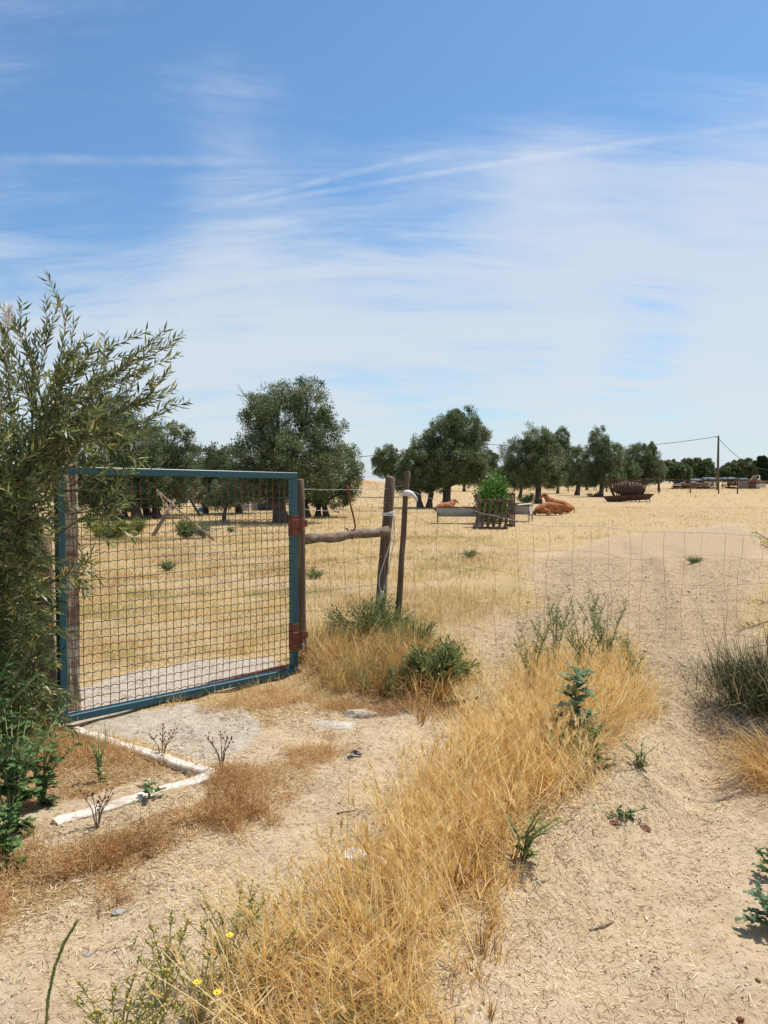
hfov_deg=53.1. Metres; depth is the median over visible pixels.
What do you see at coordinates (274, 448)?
olive tree
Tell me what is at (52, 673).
old post
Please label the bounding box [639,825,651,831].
dung
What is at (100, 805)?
stalk weed
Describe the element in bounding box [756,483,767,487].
white box
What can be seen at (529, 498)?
bush
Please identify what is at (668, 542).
ground
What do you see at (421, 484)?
olive tree
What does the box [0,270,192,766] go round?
shrub
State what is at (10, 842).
leafy weed
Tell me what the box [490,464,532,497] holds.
olive tree
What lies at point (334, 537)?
log rail
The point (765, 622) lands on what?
spiny shrub
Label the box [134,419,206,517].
olive tree
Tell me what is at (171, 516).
wooden pole
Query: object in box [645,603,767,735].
spiky grass
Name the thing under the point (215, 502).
olive tree
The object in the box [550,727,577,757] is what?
thistle
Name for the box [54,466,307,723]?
metal gate
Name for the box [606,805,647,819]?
weed
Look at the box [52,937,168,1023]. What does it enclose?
stalk weed
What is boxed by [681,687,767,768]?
dead weed
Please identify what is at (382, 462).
olive tree
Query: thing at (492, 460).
olive tree
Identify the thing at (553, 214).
sky
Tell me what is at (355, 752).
rubber scrap
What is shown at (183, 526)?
bush
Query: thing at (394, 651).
dry grass
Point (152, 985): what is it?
stalk weed
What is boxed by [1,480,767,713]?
field grass
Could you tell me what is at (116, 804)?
kerb
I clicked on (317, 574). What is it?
weed
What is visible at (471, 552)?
weed
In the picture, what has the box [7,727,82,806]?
leafy weed
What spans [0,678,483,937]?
dry weeds
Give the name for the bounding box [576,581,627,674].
stalk weed
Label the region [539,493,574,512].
cow
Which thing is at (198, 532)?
bush
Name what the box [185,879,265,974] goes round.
stalk weed
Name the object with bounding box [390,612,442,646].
weed
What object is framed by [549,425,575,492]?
olive tree
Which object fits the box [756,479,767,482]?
scrap wood
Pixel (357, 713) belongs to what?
stone
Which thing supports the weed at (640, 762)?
on the ground at (668, 542)
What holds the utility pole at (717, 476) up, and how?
on the ground at (668, 542)
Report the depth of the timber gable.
168.05 m
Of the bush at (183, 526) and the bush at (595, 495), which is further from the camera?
the bush at (595, 495)
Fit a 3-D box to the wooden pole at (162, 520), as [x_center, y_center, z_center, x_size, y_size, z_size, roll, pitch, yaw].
[-6.498,0.177,22.643,0.742,1.151,0.112,-1,3,-26]
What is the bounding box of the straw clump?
[674,703,767,818]
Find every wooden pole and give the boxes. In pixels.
[151,499,175,535]
[157,490,215,540]
[158,493,183,538]
[188,495,200,516]
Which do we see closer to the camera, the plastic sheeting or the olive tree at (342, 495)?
the olive tree at (342, 495)
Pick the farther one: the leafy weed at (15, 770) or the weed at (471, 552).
the weed at (471, 552)
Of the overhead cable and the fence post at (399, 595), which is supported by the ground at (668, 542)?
the fence post at (399, 595)
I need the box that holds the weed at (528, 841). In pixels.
[503,809,561,862]
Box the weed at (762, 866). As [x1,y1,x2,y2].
[751,847,767,872]
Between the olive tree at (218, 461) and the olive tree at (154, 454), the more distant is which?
the olive tree at (218, 461)
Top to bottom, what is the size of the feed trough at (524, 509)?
0.767 m
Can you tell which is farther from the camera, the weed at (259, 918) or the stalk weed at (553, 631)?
the stalk weed at (553, 631)
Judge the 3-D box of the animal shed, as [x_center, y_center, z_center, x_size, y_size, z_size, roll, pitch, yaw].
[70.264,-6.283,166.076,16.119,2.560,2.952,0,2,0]
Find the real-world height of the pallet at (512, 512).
1.221 m
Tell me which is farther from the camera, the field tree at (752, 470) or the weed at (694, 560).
the field tree at (752, 470)
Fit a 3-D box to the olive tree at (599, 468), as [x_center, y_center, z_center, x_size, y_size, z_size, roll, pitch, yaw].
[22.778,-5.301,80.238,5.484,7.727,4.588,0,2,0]
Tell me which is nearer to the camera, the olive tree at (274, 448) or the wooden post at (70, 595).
the wooden post at (70, 595)
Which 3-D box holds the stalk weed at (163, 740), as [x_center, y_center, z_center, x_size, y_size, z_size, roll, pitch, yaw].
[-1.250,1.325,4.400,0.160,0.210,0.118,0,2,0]
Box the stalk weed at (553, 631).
[525,585,572,675]
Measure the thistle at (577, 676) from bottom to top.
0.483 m
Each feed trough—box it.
[437,507,475,521]
[503,503,532,521]
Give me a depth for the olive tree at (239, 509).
38.24 m
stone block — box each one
[241,502,250,510]
[251,498,257,510]
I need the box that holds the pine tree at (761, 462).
[755,455,767,484]
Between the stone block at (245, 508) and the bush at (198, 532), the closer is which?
the bush at (198, 532)
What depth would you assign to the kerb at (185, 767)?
4.30 m
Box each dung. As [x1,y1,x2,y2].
[609,820,619,826]
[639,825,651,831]
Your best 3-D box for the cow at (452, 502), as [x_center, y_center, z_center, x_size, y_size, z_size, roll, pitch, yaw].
[3.229,-0.305,39.107,1.567,0.692,0.800,-1,3,-30]
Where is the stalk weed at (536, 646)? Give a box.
[513,615,552,690]
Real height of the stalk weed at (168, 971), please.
0.272 m
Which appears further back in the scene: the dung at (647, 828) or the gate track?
the gate track
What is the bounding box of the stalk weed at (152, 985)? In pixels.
[97,950,218,1023]
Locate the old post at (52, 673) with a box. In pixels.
[34,532,58,727]
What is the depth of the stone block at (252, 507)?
42.01 m
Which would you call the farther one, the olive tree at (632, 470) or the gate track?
the olive tree at (632, 470)
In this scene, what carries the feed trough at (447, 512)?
on the ground at (668, 542)
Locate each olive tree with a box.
[39,387,176,519]
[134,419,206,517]
[185,441,244,514]
[202,477,250,521]
[222,374,353,522]
[234,484,264,513]
[286,442,365,516]
[370,443,405,491]
[393,447,448,507]
[409,405,495,502]
[462,449,498,491]
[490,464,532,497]
[496,420,567,502]
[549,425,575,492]
[563,445,584,494]
[576,425,627,496]
[611,453,642,484]
[622,441,668,490]
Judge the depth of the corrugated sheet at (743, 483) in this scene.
163.54 m
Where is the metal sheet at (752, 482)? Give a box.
[748,480,755,488]
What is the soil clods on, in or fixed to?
on the ground at (668, 542)
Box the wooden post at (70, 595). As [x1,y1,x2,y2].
[57,424,80,712]
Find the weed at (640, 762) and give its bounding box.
[619,737,658,768]
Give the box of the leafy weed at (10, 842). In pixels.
[0,793,28,869]
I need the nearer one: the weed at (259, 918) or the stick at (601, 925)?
the weed at (259, 918)
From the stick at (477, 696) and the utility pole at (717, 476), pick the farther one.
the utility pole at (717, 476)
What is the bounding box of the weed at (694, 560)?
[684,554,707,563]
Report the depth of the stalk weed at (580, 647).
5.72 m
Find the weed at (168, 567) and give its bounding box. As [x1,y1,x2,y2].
[158,559,176,570]
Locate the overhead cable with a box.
[490,437,711,446]
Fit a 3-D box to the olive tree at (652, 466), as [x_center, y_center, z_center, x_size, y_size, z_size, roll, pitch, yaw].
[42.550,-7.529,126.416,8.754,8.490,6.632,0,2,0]
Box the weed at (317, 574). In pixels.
[305,566,324,578]
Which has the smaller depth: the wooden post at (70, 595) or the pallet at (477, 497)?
the wooden post at (70, 595)
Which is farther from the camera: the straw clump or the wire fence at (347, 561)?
the wire fence at (347, 561)
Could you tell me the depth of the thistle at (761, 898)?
3.08 m
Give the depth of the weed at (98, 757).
4.04 m
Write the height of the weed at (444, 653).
0.439 m
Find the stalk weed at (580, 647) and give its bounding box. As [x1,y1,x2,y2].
[548,592,607,687]
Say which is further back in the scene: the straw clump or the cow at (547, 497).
the cow at (547, 497)
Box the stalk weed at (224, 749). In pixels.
[205,731,232,765]
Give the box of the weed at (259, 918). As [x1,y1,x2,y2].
[233,903,269,922]
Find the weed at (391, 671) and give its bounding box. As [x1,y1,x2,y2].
[384,664,398,693]
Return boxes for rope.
[378,512,394,602]
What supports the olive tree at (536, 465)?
on the ground at (668, 542)
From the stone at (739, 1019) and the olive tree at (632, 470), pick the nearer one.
the stone at (739, 1019)
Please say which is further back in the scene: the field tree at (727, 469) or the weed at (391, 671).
the field tree at (727, 469)
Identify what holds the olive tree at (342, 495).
on the ground at (668, 542)
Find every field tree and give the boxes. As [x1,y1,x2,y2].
[663,458,692,485]
[677,457,699,483]
[690,457,716,482]
[719,461,746,482]
[731,457,758,483]
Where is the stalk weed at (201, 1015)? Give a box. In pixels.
[163,917,241,1023]
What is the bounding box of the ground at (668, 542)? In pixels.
[0,478,767,1023]
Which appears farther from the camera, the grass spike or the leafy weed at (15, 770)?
the leafy weed at (15, 770)
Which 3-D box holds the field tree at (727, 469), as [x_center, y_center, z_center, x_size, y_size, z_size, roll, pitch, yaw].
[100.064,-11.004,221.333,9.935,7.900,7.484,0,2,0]
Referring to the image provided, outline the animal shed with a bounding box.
[672,477,748,486]
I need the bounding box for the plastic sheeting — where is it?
[258,495,271,510]
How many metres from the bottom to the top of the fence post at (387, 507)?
1.675 m
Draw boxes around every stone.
[82,952,91,956]
[111,908,126,914]
[311,721,356,728]
[342,709,378,718]
[736,1016,744,1022]
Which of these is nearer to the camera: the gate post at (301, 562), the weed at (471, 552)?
the gate post at (301, 562)
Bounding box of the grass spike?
[45,918,79,1023]
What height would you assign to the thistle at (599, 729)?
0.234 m
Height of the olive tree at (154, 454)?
5.850 m
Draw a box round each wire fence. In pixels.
[304,488,388,631]
[393,485,767,649]
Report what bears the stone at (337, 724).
on the ground at (668, 542)
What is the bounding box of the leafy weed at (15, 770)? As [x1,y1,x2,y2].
[0,698,71,834]
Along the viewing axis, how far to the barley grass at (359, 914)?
3.07 m
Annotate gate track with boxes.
[191,665,285,687]
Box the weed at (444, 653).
[392,634,481,688]
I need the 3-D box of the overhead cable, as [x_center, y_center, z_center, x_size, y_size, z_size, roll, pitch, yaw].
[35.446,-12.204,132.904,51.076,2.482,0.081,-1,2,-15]
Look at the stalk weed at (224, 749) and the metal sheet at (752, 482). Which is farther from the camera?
the metal sheet at (752, 482)
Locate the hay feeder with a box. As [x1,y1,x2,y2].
[602,479,653,501]
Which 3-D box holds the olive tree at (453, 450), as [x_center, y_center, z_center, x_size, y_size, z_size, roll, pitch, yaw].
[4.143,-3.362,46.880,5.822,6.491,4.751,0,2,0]
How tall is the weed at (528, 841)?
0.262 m
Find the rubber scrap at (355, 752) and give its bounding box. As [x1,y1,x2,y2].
[349,750,362,754]
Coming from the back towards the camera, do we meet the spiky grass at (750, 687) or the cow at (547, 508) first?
the cow at (547, 508)
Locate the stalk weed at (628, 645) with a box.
[614,633,644,680]
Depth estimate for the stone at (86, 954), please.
2.56 m
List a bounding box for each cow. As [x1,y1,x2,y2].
[433,499,458,511]
[533,502,573,515]
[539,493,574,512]
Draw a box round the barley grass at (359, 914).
[145,624,663,1023]
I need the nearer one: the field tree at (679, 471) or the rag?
the rag
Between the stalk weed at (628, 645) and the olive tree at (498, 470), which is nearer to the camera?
the stalk weed at (628, 645)
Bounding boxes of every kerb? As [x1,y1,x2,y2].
[52,772,214,825]
[69,726,218,775]
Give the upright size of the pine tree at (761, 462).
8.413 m
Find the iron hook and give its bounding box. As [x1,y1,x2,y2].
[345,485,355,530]
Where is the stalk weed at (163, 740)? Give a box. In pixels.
[149,723,176,753]
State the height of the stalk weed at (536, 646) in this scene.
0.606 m
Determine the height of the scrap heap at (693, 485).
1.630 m
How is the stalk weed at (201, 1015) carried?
on the ground at (668, 542)
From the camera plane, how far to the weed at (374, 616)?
6.94 m
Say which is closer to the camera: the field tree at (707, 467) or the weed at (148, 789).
the weed at (148, 789)
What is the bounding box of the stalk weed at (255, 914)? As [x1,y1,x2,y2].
[213,878,300,986]
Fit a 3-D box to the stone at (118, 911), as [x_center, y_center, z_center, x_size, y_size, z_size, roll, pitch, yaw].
[-0.982,1.488,2.857,0.062,0.020,0.039,0,2,0]
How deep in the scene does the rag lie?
7.09 m
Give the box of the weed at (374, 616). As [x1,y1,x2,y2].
[312,585,425,641]
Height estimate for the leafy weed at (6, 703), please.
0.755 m
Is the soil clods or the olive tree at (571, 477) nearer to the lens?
the soil clods
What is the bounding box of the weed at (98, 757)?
[88,732,108,782]
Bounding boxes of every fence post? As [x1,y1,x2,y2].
[375,475,394,616]
[394,471,409,634]
[658,477,659,493]
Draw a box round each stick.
[441,693,482,705]
[589,921,613,930]
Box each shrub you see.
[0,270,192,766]
[733,529,767,650]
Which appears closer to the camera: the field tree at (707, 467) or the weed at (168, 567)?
the weed at (168, 567)
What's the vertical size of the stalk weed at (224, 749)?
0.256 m
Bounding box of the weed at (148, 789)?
[141,780,166,798]
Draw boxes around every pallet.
[472,498,512,528]
[473,493,479,525]
[506,492,514,526]
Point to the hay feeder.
(624, 490)
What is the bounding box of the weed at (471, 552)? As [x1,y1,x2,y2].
[460,548,478,557]
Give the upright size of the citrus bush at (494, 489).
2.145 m
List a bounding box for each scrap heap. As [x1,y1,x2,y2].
[671,482,715,488]
[721,481,738,488]
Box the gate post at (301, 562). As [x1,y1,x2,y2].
[297,479,307,663]
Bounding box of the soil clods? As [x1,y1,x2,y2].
[396,562,766,802]
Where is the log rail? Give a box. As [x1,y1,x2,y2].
[305,526,390,544]
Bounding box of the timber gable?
[749,475,757,488]
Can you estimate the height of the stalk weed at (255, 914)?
0.290 m
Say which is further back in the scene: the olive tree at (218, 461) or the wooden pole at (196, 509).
the olive tree at (218, 461)
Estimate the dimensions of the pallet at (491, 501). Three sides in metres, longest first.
1.327 x 1.067 x 0.116 m
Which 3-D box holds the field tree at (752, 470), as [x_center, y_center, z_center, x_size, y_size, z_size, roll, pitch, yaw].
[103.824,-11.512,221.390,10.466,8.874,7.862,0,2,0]
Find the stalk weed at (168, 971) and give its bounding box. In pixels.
[124,908,189,1003]
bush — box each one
[83,517,138,539]
[130,515,148,532]
[170,518,196,538]
[189,518,215,537]
[470,468,511,523]
[516,493,538,503]
[587,491,602,496]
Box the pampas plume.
[0,303,14,425]
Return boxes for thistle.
[548,664,599,747]
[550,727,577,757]
[584,724,616,766]
[735,879,767,925]
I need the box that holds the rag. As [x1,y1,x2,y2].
[402,490,417,500]
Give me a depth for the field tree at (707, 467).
175.14 m
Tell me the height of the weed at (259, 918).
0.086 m
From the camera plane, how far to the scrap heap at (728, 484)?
164.89 m
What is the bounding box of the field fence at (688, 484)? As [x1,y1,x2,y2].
[365,473,767,485]
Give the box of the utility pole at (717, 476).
[715,436,718,489]
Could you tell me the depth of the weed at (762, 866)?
3.52 m
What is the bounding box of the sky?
[0,0,767,481]
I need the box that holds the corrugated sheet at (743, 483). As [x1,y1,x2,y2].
[738,481,747,488]
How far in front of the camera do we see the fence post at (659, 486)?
102.16 m
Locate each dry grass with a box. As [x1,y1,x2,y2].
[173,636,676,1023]
[264,600,502,724]
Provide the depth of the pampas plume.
3.84 m
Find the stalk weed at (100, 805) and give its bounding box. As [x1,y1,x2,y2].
[79,784,113,828]
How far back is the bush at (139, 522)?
24.10 m
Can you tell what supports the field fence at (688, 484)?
attached to the fence post
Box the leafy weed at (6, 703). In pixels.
[0,642,46,714]
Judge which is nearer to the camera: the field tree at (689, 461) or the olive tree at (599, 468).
the olive tree at (599, 468)
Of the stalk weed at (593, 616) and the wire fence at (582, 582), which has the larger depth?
the wire fence at (582, 582)
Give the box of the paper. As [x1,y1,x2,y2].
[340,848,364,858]
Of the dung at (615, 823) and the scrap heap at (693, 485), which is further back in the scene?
the scrap heap at (693, 485)

